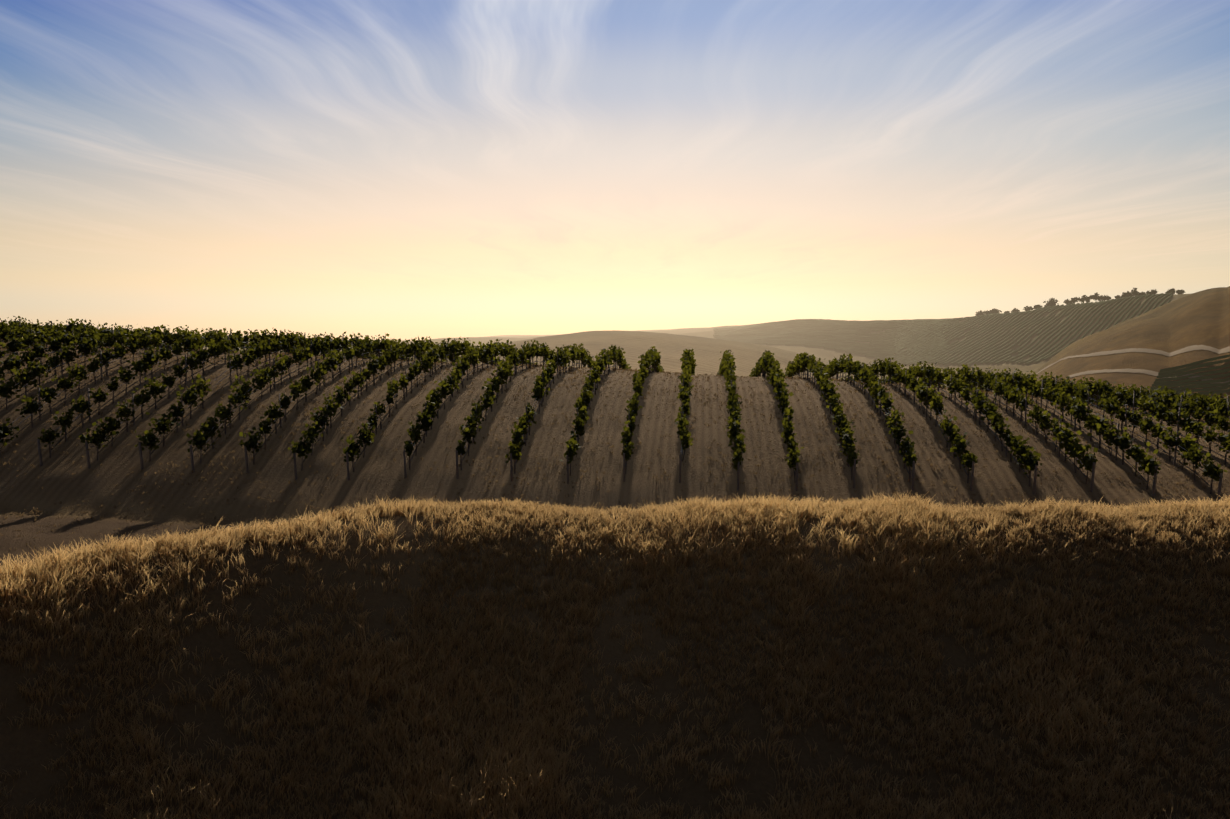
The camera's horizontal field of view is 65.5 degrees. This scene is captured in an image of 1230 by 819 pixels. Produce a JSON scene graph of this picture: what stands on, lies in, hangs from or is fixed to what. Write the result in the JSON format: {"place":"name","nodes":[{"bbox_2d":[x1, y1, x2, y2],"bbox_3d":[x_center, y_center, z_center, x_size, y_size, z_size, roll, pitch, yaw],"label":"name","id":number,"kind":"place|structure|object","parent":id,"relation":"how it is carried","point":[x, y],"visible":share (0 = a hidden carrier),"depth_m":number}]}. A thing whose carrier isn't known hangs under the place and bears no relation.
{"place":"outdoors","nodes":[
{"label":"outdoors","id":0,"kind":"place"},
{"bbox_2d":[0,286,1229,818],"bbox_3d":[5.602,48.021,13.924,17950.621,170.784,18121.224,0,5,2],"label":"ground","id":1,"kind":"structure","parent":0,"point":[1186,320],"depth_m":46.10},
{"bbox_2d":[0,319,1228,499],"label":"vine posts","id":2,"kind":"object","parent":1,"relation":"on","point":[738,469],"visible":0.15,"depth_m":70.87},
{"bbox_2d":[0,328,1229,475],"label":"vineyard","id":3,"kind":"object","parent":2,"relation":"attached to","point":[494,392],"visible":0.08,"depth_m":74.55},
{"bbox_2d":[0,490,1229,818],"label":"grass","id":4,"kind":"structure","parent":1,"relation":"on","point":[886,520],"depth_m":39.25},
{"bbox_2d":[0,340,1229,554],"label":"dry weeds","id":5,"kind":"object","parent":1,"relation":"on","point":[630,370],"visible":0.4,"depth_m":70.78},
{"bbox_2d":[0,316,1229,493],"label":"grapevines","id":6,"kind":"object","parent":1,"relation":"on","point":[1158,402],"depth_m":74.40},
{"bbox_2d":[713,293,1229,394],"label":"vineyard rows","id":7,"kind":"object","parent":1,"relation":"on","point":[918,342],"visible":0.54,"depth_m":442.70},
{"bbox_2d":[975,288,1185,315],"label":"ridge trees","id":8,"kind":"object","parent":1,"relation":"on","point":[1094,297],"depth_m":479.77},
{"bbox_2d":[1036,345,1229,386],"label":"hill dirt tracks","id":9,"kind":"object","parent":1,"relation":"on","point":[1198,347],"visible":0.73,"depth_m":207.92},
{"bbox_2d":[0,340,1229,486],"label":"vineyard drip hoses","id":10,"kind":"object","parent":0,"point":[540,404],"visible":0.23,"depth_m":72.84},
{"bbox_2d":[0,0,1229,339],"label":"sky","id":11,"kind":"structure","parent":0,"point":[403,169]}
]}

